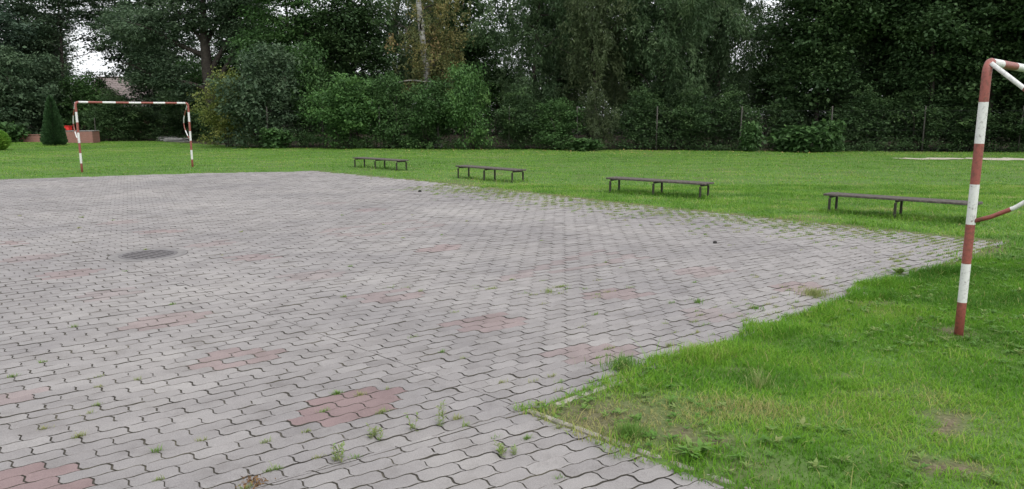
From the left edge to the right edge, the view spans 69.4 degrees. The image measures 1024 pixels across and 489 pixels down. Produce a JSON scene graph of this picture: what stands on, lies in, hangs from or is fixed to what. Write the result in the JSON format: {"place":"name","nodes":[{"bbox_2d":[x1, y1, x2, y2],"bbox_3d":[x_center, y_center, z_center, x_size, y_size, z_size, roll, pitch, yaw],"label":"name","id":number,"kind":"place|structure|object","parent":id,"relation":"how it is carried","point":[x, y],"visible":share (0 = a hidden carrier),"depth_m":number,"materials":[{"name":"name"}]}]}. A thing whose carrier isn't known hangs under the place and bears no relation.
{"place":"outdoors","nodes":[
{"label":"outdoors","id":0,"kind":"place"},
{"bbox_2d":[1,0,994,116],"label":"sky","id":1,"kind":"structure","parent":0,"point":[98,64],"materials":[{"name":"white"}]},
{"bbox_2d":[0,171,1003,488],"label":"paving","id":2,"kind":"structure","parent":0,"point":[444,249],"depth_m":5.97,"materials":[{"name":"concrete"}]},
{"bbox_2d":[108,248,186,261],"bbox_3d":[-4.240,0.130,8.621,0.836,0.034,0.836,5,11,28],"label":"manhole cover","id":3,"kind":"object","parent":2,"relation":"in","point":[152,254],"visible":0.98,"depth_m":8.60,"materials":[{"name":"metal"}]},
{"bbox_2d":[235,472,275,488],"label":"dead plant","id":4,"kind":"object","parent":2,"relation":"on","point":[254,479],"visible":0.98,"depth_m":3.26,"materials":[{"name":"brown plant"}]},
{"bbox_2d":[330,441,346,461],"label":"stalk weed","id":5,"kind":"object","parent":2,"relation":"on","point":[339,453],"visible":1,"depth_m":3.47,"materials":[{"name":"green plant"}]},
{"bbox_2d":[365,422,383,439],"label":"stalk weed","id":6,"kind":"object","parent":2,"relation":"on","point":[373,431],"visible":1,"depth_m":3.73,"materials":[{"name":"green plant"}]},
{"bbox_2d":[404,412,417,428],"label":"stalk weed","id":7,"kind":"object","parent":2,"relation":"on","point":[412,425],"visible":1,"depth_m":3.80,"materials":[{"name":"green plant"}]},
{"bbox_2d":[436,400,447,426],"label":"stalk weed","id":8,"kind":"object","parent":2,"relation":"on","point":[442,415],"visible":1,"depth_m":3.86,"materials":[{"name":"green plant"}]},
{"bbox_2d":[7,184,996,488],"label":"joint weeds","id":9,"kind":"object","parent":2,"relation":"on","point":[691,214],"visible":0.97,"depth_m":9.94,"materials":[{"name":"green plant"}]},
{"bbox_2d":[491,440,516,456],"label":"stalk weed","id":10,"kind":"object","parent":2,"relation":"on","point":[500,446],"visible":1,"depth_m":3.55,"materials":[{"name":"green plant"}]},
{"bbox_2d":[574,351,648,376],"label":"grass tuft","id":11,"kind":"object","parent":2,"relation":"on","point":[618,361],"visible":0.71,"depth_m":4.71,"materials":[{"name":"green plant"}]},
{"bbox_2d":[617,358,631,372],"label":"stalk weed","id":12,"kind":"object","parent":2,"relation":"on","point":[622,366],"visible":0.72,"depth_m":4.65,"materials":[{"name":"green plant"}]},
{"bbox_2d":[789,286,834,298],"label":"grass tuft","id":13,"kind":"object","parent":2,"relation":"on","point":[812,293],"visible":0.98,"depth_m":6.65,"materials":[{"name":"green plant"}]},
{"bbox_2d":[890,267,906,274],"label":"dandelion plant","id":14,"kind":"object","parent":2,"relation":"on","point":[899,270],"visible":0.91,"depth_m":7.56,"materials":[{"name":"green plant"}]},
{"bbox_2d":[0,117,1023,488],"bbox_3d":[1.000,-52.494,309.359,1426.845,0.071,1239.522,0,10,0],"label":"ground","id":15,"kind":"structure","parent":0,"point":[658,421],"depth_m":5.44,"materials":[{"name":"green plant"}]},
{"bbox_2d":[0,130,11,149],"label":"ball thuja","id":16,"kind":"object","parent":15,"relation":"on","point":[5,141],"visible":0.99,"depth_m":33.66,"materials":[{"name":"green plant"}]},
{"bbox_2d":[0,121,30,142],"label":"shrub","id":17,"kind":"object","parent":15,"relation":"on","point":[12,131],"visible":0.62,"depth_m":43.34,"materials":[{"name":"green plant"}]},
{"bbox_2d":[0,0,42,75],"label":"tree","id":18,"kind":"object","parent":15,"relation":"on","point":[7,16],"visible":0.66,"depth_m":48.45,"materials":[{"name":"green plant"}]},
{"bbox_2d":[13,134,40,141],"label":"brick border","id":19,"kind":"object","parent":15,"relation":"on","point":[32,137],"visible":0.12,"depth_m":44.02,"materials":[{"name":"red brick"}]},
{"bbox_2d":[0,42,62,133],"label":"shrub","id":20,"kind":"object","parent":15,"relation":"on","point":[12,61],"visible":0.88,"depth_m":45.50,"materials":[{"name":"green plant"}]},
{"bbox_2d":[0,51,77,133],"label":"shrub","id":21,"kind":"object","parent":15,"relation":"on","point":[47,72],"visible":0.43,"depth_m":47.55,"materials":[{"name":"green plant"}]},
{"bbox_2d":[0,0,93,127],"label":"tree","id":22,"kind":"object","parent":15,"relation":"on","point":[13,4],"visible":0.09,"depth_m":53.88,"materials":[{"name":"green plant"}]},
{"bbox_2d":[39,95,68,144],"bbox_3d":[-24.386,-6.555,39.271,1.334,2.782,1.373,0,10,0],"label":"cone thuja","id":23,"kind":"object","parent":15,"relation":"on","point":[53,131],"visible":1,"depth_m":38.99,"materials":[{"name":"green plant"}]},
{"bbox_2d":[55,38,85,83],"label":"tree","id":24,"kind":"object","parent":15,"relation":"on","point":[72,56],"depth_m":60.72,"materials":[{"name":"green plant"}]},
{"bbox_2d":[50,72,110,137],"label":"shrub","id":25,"kind":"object","parent":15,"relation":"on","point":[86,92],"visible":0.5,"depth_m":48.72,"materials":[{"name":"green plant"}]},
{"bbox_2d":[66,118,99,142],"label":"brick planter","id":26,"kind":"object","parent":15,"relation":"on","point":[89,136],"visible":0.9,"depth_m":42.76,"materials":[{"name":"red brick"}]},
{"bbox_2d":[4,0,175,130],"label":"tree","id":27,"kind":"object","parent":15,"relation":"on","point":[51,28],"visible":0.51,"depth_m":50.82,"materials":[{"name":"green plant"}]},
{"bbox_2d":[71,68,127,129],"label":"shrub","id":28,"kind":"object","parent":15,"relation":"on","point":[100,83],"visible":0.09,"depth_m":52.70,"materials":[{"name":"green plant"}]},
{"bbox_2d":[69,87,145,140],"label":"shrub","id":29,"kind":"object","parent":15,"relation":"on","point":[106,119],"visible":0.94,"depth_m":45.50,"materials":[{"name":"green plant"}]},
{"bbox_2d":[88,76,169,129],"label":"house","id":30,"kind":"structure","parent":15,"relation":"on","point":[115,84],"depth_m":64.67,"materials":[{"name":"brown tile"}]},
{"bbox_2d":[73,101,193,171],"bbox_3d":[-11.156,-3.148,21.857,3.060,2.110,0.605,-8,13,-39],"label":"goal","id":31,"kind":"object","parent":15,"relation":"on","point":[108,102],"visible":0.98,"depth_m":21.22,"materials":[{"name":"white paint"}]},
{"bbox_2d":[70,0,212,126],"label":"tree","id":32,"kind":"object","parent":15,"relation":"on","point":[121,61],"visible":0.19,"depth_m":53.50,"materials":[{"name":"green plant"}]},
{"bbox_2d":[112,101,170,140],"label":"shrub","id":33,"kind":"object","parent":15,"relation":"on","point":[144,127],"visible":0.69,"depth_m":47.20,"materials":[{"name":"green plant"}]},
{"bbox_2d":[28,125,261,145],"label":"undergrowth","id":34,"kind":"object","parent":15,"relation":"on","point":[136,138],"visible":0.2,"depth_m":46.58,"materials":[{"name":"green plant"}]},
{"bbox_2d":[138,78,182,136],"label":"shrub","id":35,"kind":"object","parent":15,"relation":"on","point":[155,107],"visible":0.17,"depth_m":53.21,"materials":[{"name":"green plant"}]},
{"bbox_2d":[160,138,189,141],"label":"board pile","id":36,"kind":"object","parent":15,"relation":"on","point":[176,139],"visible":0.9,"depth_m":44.27,"materials":[{"name":"grey wood"}]},
{"bbox_2d":[146,55,218,137],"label":"shrub","id":37,"kind":"object","parent":15,"relation":"on","point":[194,77],"visible":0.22,"depth_m":50.28,"materials":[{"name":"green plant"}]},
{"bbox_2d":[159,88,205,138],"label":"shrub","id":38,"kind":"object","parent":15,"relation":"on","point":[178,112],"visible":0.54,"depth_m":48.93,"materials":[{"name":"green plant"}]},
{"bbox_2d":[88,0,283,140],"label":"old tree","id":39,"kind":"object","parent":15,"relation":"on","point":[197,21],"visible":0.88,"depth_m":44.81,"materials":[{"name":"green plant"}]},
{"bbox_2d":[191,98,241,140],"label":"shrub","id":40,"kind":"object","parent":15,"relation":"on","point":[203,128],"visible":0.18,"depth_m":44.88,"materials":[{"name":"green plant"}]},
{"bbox_2d":[186,65,253,146],"bbox_3d":[-14.334,-6.823,36.889,2.902,4.129,3.159,-10,14,-44],"label":"shrub","id":41,"kind":"object","parent":15,"relation":"on","point":[213,118],"visible":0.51,"depth_m":36.63,"materials":[{"name":"green plant"}]},
{"bbox_2d":[194,0,294,133],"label":"tree","id":42,"kind":"object","parent":15,"relation":"on","point":[219,64],"visible":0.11,"depth_m":56.92,"materials":[{"name":"green plant"}]},
{"bbox_2d":[198,39,322,148],"bbox_3d":[-12.192,-7.294,36.282,5.974,5.498,3.285,-8,13,-39],"label":"shrub","id":43,"kind":"object","parent":15,"relation":"on","point":[259,97],"visible":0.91,"depth_m":35.90,"materials":[{"name":"green plant"}]},
{"bbox_2d":[255,127,296,148],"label":"plant","id":44,"kind":"object","parent":15,"relation":"on","point":[274,137],"visible":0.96,"depth_m":35.41,"materials":[{"name":"green plant"}]},
{"bbox_2d":[221,0,347,142],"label":"tree","id":45,"kind":"object","parent":15,"relation":"on","point":[287,34],"visible":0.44,"depth_m":41.68,"materials":[{"name":"green plant"}]},
{"bbox_2d":[276,37,333,146],"bbox_3d":[-10.622,-7.723,37.908,4.347,5.617,3.831,4,11,23],"label":"shrub","id":46,"kind":"object","parent":15,"relation":"on","point":[310,76],"visible":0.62,"depth_m":37.07,"materials":[{"name":"green plant"}]},
{"bbox_2d":[281,3,350,131],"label":"tree","id":47,"kind":"object","parent":15,"relation":"on","point":[310,55],"depth_m":61.34,"materials":[{"name":"green plant"}]},
{"bbox_2d":[284,0,405,134],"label":"tree","id":48,"kind":"object","parent":15,"relation":"on","point":[352,28],"visible":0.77,"depth_m":43.52,"materials":[{"name":"green plant"}]},
{"bbox_2d":[297,69,393,148],"bbox_3d":[-7.978,-6.255,35.555,4.923,4.296,3.836,-4,11,-20],"label":"shrub","id":49,"kind":"object","parent":15,"relation":"on","point":[349,120],"visible":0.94,"depth_m":34.86,"materials":[{"name":"green plant"}]},
{"bbox_2d":[353,157,408,170],"bbox_3d":[-3.960,-2.395,22.169,2.220,0.370,0.396,9,13,41],"label":"bench","id":50,"kind":"object","parent":15,"relation":"on","point":[383,159],"visible":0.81,"depth_m":22.04,"materials":[{"name":"brown paint"}]},
{"bbox_2d":[353,69,418,148],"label":"shrub","id":51,"kind":"object","parent":15,"relation":"on","point":[397,93],"visible":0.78,"depth_m":35.50,"materials":[{"name":"green plant"}]},
{"bbox_2d":[351,0,437,117],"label":"tree","id":52,"kind":"object","parent":15,"relation":"on","point":[401,17],"visible":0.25,"depth_m":47.87,"materials":[{"name":"green plant"}]},
{"bbox_2d":[397,0,449,110],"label":"tree","id":53,"kind":"object","parent":15,"relation":"on","point":[416,46],"visible":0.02,"depth_m":59.14,"materials":[{"name":"green plant"}]},
{"bbox_2d":[397,74,456,148],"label":"shrub","id":54,"kind":"object","parent":15,"relation":"on","point":[427,118],"visible":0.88,"depth_m":34.80,"materials":[{"name":"green plant"}]},
{"bbox_2d":[384,0,477,146],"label":"birch tree","id":55,"kind":"object","parent":15,"relation":"on","point":[425,69],"visible":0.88,"depth_m":36.84,"materials":[{"name":"green plant"}]},
{"bbox_2d":[423,0,512,140],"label":"tree","id":56,"kind":"object","parent":15,"relation":"on","point":[471,54],"visible":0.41,"depth_m":44.89,"materials":[{"name":"green plant"}]},
{"bbox_2d":[437,60,500,149],"bbox_3d":[-1.964,-6.330,34.746,3.139,4.856,3.347,4,11,20],"label":"shrub","id":57,"kind":"object","parent":15,"relation":"on","point":[463,105],"visible":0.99,"depth_m":34.32,"materials":[{"name":"green plant"}]},
{"bbox_2d":[455,165,525,182],"bbox_3d":[-0.560,-1.740,18.426,0.396,0.370,2.220,-9,14,-43],"label":"bench","id":58,"kind":"object","parent":15,"relation":"on","point":[513,170],"visible":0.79,"depth_m":18.30,"materials":[{"name":"brown paint"}]},
{"bbox_2d":[458,25,530,135],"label":"tree","id":59,"kind":"object","parent":15,"relation":"on","point":[495,94],"visible":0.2,"depth_m":56.17,"materials":[{"name":"green plant"}]},
{"bbox_2d":[9,38,1001,136],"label":"wood","id":60,"kind":"object","parent":15,"relation":"on","point":[746,100],"visible":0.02,"depth_m":60.63,"materials":[{"name":"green plant"}]},
{"bbox_2d":[490,82,539,148],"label":"shrub","id":61,"kind":"object","parent":15,"relation":"on","point":[520,117],"visible":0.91,"depth_m":34.87,"materials":[{"name":"green plant"}]},
{"bbox_2d":[462,0,605,145],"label":"tree","id":62,"kind":"object","parent":15,"relation":"on","point":[535,79],"visible":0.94,"depth_m":37.36,"materials":[{"name":"green plant"}]},
{"bbox_2d":[526,96,590,149],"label":"shrub","id":63,"kind":"object","parent":15,"relation":"on","point":[563,119],"visible":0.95,"depth_m":34.24,"materials":[{"name":"green plant"}]},
{"bbox_2d":[504,0,615,138],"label":"tree","id":64,"kind":"object","parent":15,"relation":"on","point":[563,81],"visible":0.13,"depth_m":48.11,"materials":[{"name":"green plant"}]},
{"bbox_2d":[562,137,606,151],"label":"plant","id":65,"kind":"object","parent":15,"relation":"on","point":[581,144],"visible":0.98,"depth_m":32.88,"materials":[{"name":"green plant"}]},
{"bbox_2d":[551,0,638,140],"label":"tree","id":66,"kind":"object","parent":15,"relation":"on","point":[594,35],"visible":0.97,"depth_m":35.73,"materials":[{"name":"green plant"}]},
{"bbox_2d":[574,81,620,148],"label":"shrub","id":67,"kind":"object","parent":15,"relation":"on","point":[595,121],"visible":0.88,"depth_m":34.09,"materials":[{"name":"green plant"}]},
{"bbox_2d":[233,124,1023,152],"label":"undergrowth","id":68,"kind":"object","parent":15,"relation":"on","point":[711,146],"visible":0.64,"depth_m":33.98,"materials":[{"name":"green plant"}]},
{"bbox_2d":[601,411,655,451],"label":"grass tuft","id":69,"kind":"object","parent":15,"relation":"on","point":[630,430],"visible":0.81,"depth_m":3.71,"materials":[{"name":"green plant"}]},
{"bbox_2d":[597,0,666,108],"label":"tree","id":70,"kind":"object","parent":15,"relation":"on","point":[634,77],"visible":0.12,"depth_m":49.35,"materials":[{"name":"green plant"}]},
{"bbox_2d":[527,372,750,488],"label":"kerb strip","id":71,"kind":"object","parent":15,"relation":"on","point":[558,421],"visible":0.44,"depth_m":3.83,"materials":[{"name":"concrete"}]},
{"bbox_2d":[609,81,674,149],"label":"shrub","id":72,"kind":"object","parent":15,"relation":"on","point":[640,124],"visible":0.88,"depth_m":34.43,"materials":[{"name":"green plant"}]},
{"bbox_2d":[266,106,1023,151],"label":"wire fence","id":73,"kind":"object","parent":15,"relation":"on","point":[438,130],"visible":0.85,"depth_m":33.64,"materials":[{"name":"grey metal"}]},
{"bbox_2d":[606,176,713,198],"bbox_3d":[2.930,-1.120,14.880,2.220,0.370,0.396,8,13,38],"label":"bench","id":74,"kind":"object","parent":15,"relation":"on","point":[662,181],"visible":0.79,"depth_m":14.72,"materials":[{"name":"brown paint"}]},
{"bbox_2d":[628,70,703,146],"bbox_3d":[7.880,-6.777,37.013,5.548,3.968,3.008,-7,12,-34],"label":"shrub","id":75,"kind":"object","parent":15,"relation":"on","point":[657,95],"visible":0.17,"depth_m":36.15,"materials":[{"name":"green plant"}]},
{"bbox_2d":[599,0,755,146],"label":"tree","id":76,"kind":"object","parent":15,"relation":"on","point":[644,47],"visible":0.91,"depth_m":34.84,"materials":[{"name":"green plant"}]},
{"bbox_2d":[672,434,714,457],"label":"dandelion plant","id":77,"kind":"object","parent":15,"relation":"on","point":[689,444],"visible":0.98,"depth_m":3.48,"materials":[{"name":"green plant"}]},
{"bbox_2d":[664,82,726,149],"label":"shrub","id":78,"kind":"object","parent":15,"relation":"on","point":[691,114],"visible":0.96,"depth_m":34.05,"materials":[{"name":"green plant"}]},
{"bbox_2d":[646,2,767,135],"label":"tree","id":79,"kind":"object","parent":15,"relation":"on","point":[732,54],"visible":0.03,"depth_m":47.34,"materials":[{"name":"green plant"}]},
{"bbox_2d":[662,0,768,144],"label":"tree","id":80,"kind":"object","parent":15,"relation":"on","point":[721,59],"visible":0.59,"depth_m":38.44,"materials":[{"name":"green plant"}]},
{"bbox_2d":[701,80,764,148],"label":"shrub","id":81,"kind":"object","parent":15,"relation":"on","point":[721,109],"visible":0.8,"depth_m":33.97,"materials":[{"name":"green plant"}]},
{"bbox_2d":[738,120,766,151],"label":"plant","id":82,"kind":"object","parent":15,"relation":"on","point":[750,138],"visible":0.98,"depth_m":32.33,"materials":[{"name":"green plant"}]},
{"bbox_2d":[730,364,777,391],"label":"grass tuft","id":83,"kind":"object","parent":15,"relation":"on","point":[758,378],"visible":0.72,"depth_m":4.36,"materials":[{"name":"green plant"}]},
{"bbox_2d":[720,0,801,136],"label":"tree","id":84,"kind":"object","parent":15,"relation":"on","point":[759,74],"visible":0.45,"depth_m":51.82,"materials":[{"name":"green plant"}]},
{"bbox_2d":[531,244,1023,488],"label":"lawn weeds","id":85,"kind":"object","parent":15,"relation":"on","point":[814,463],"visible":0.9,"depth_m":4.09,"materials":[{"name":"green plant"}]},
{"bbox_2d":[757,74,814,146],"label":"shrub","id":86,"kind":"object","parent":15,"relation":"on","point":[780,120],"visible":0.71,"depth_m":35.21,"materials":[{"name":"green plant"}]},
{"bbox_2d":[764,124,826,152],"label":"plant","id":87,"kind":"object","parent":15,"relation":"on","point":[799,139],"visible":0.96,"depth_m":31.90,"materials":[{"name":"green plant"}]},
{"bbox_2d":[809,118,846,151],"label":"plant","id":88,"kind":"object","parent":15,"relation":"on","point":[831,138],"visible":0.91,"depth_m":31.90,"materials":[{"name":"green plant"}]},
{"bbox_2d":[751,0,910,125],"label":"tree","id":89,"kind":"object","parent":15,"relation":"on","point":[819,42],"visible":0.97,"depth_m":34.66,"materials":[{"name":"green plant"}]},
{"bbox_2d":[798,81,872,147],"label":"shrub","id":90,"kind":"object","parent":15,"relation":"on","point":[838,101],"visible":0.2,"depth_m":36.14,"materials":[{"name":"green plant"}]},
{"bbox_2d":[799,5,884,137],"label":"tree","id":91,"kind":"object","parent":15,"relation":"on","point":[855,63],"visible":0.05,"depth_m":47.10,"materials":[{"name":"green plant"}]},
{"bbox_2d":[814,79,906,149],"bbox_3d":[15.825,-5.843,33.588,4.359,3.278,3.008,-1,10,-5],"label":"shrub","id":92,"kind":"object","parent":15,"relation":"on","point":[865,130],"visible":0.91,"depth_m":33.31,"materials":[{"name":"green plant"}]},
{"bbox_2d":[830,0,941,146],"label":"tree","id":93,"kind":"object","parent":15,"relation":"on","point":[885,42],"visible":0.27,"depth_m":36.16,"materials":[{"name":"green plant"}]},
{"bbox_2d":[823,192,982,217],"bbox_3d":[6.100,-0.560,11.678,2.209,0.370,0.396,9,13,40],"label":"bench","id":94,"kind":"object","parent":15,"relation":"on","point":[900,199],"visible":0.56,"depth_m":11.63,"materials":[{"name":"brown paint"}]},
{"bbox_2d":[870,81,964,150],"bbox_3d":[18.297,-5.802,33.352,4.359,3.278,3.008,7,12,34],"label":"shrub","id":95,"kind":"object","parent":15,"relation":"on","point":[916,110],"visible":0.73,"depth_m":33.06,"materials":[{"name":"green plant"}]},
{"bbox_2d":[855,0,1019,149],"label":"tree","id":96,"kind":"object","parent":15,"relation":"on","point":[924,21],"visible":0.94,"depth_m":32.89,"materials":[{"name":"green plant"}]},
{"bbox_2d":[933,92,1003,150],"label":"shrub","id":97,"kind":"object","parent":15,"relation":"on","point":[967,119],"visible":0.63,"depth_m":32.59,"materials":[{"name":"green plant"}]},
{"bbox_2d":[934,34,1010,140],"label":"tree","id":98,"kind":"object","parent":15,"relation":"on","point":[957,81],"visible":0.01,"depth_m":44.71,"materials":[{"name":"green plant"}]},
{"bbox_2d":[935,0,1023,150],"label":"tree","id":99,"kind":"object","parent":15,"relation":"on","point":[1019,24],"visible":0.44,"depth_m":32.30,"materials":[{"name":"green plant"}]},
{"bbox_2d":[953,84,1021,148],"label":"shrub","id":100,"kind":"object","parent":15,"relation":"on","point":[993,129],"visible":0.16,"depth_m":34.72,"materials":[{"name":"green plant"}]},
{"bbox_2d":[954,58,1023,335],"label":"goal","id":101,"kind":"object","parent":15,"relation":"on","point":[999,66],"visible":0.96,"depth_m":5.19,"materials":[{"name":"white paint"}]},
{"bbox_2d":[964,0,1023,119],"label":"tree","id":102,"kind":"object","parent":15,"relation":"on","point":[1019,45],"visible":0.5,"depth_m":32.06,"materials":[{"name":"green plant"}]},
{"bbox_2d":[990,90,1023,151],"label":"shrub","id":103,"kind":"object","parent":15,"relation":"on","point":[1008,122],"visible":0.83,"depth_m":32.35,"materials":[{"name":"green plant"}]},
{"bbox_2d":[0,140,1023,184],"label":"lawn grass","id":104,"kind":"structure","parent":0,"point":[602,152],"depth_m":25.20,"materials":[{"name":"green plant"}]},
{"bbox_2d":[207,148,1001,157],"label":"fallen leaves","id":105,"kind":"object","parent":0,"point":[608,155],"visible":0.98,"depth_m":31.59,"materials":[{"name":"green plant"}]},
{"bbox_2d":[469,182,1023,260],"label":"lawn grass","id":106,"kind":"structure","parent":0,"point":[753,205],"depth_m":13.60,"materials":[{"name":"green plant"}]},
{"bbox_2d":[899,158,1023,159],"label":"sand path","id":107,"kind":"structure","parent":0,"point":[969,158],"depth_m":27.27,"materials":[{"name":"beige sand"}]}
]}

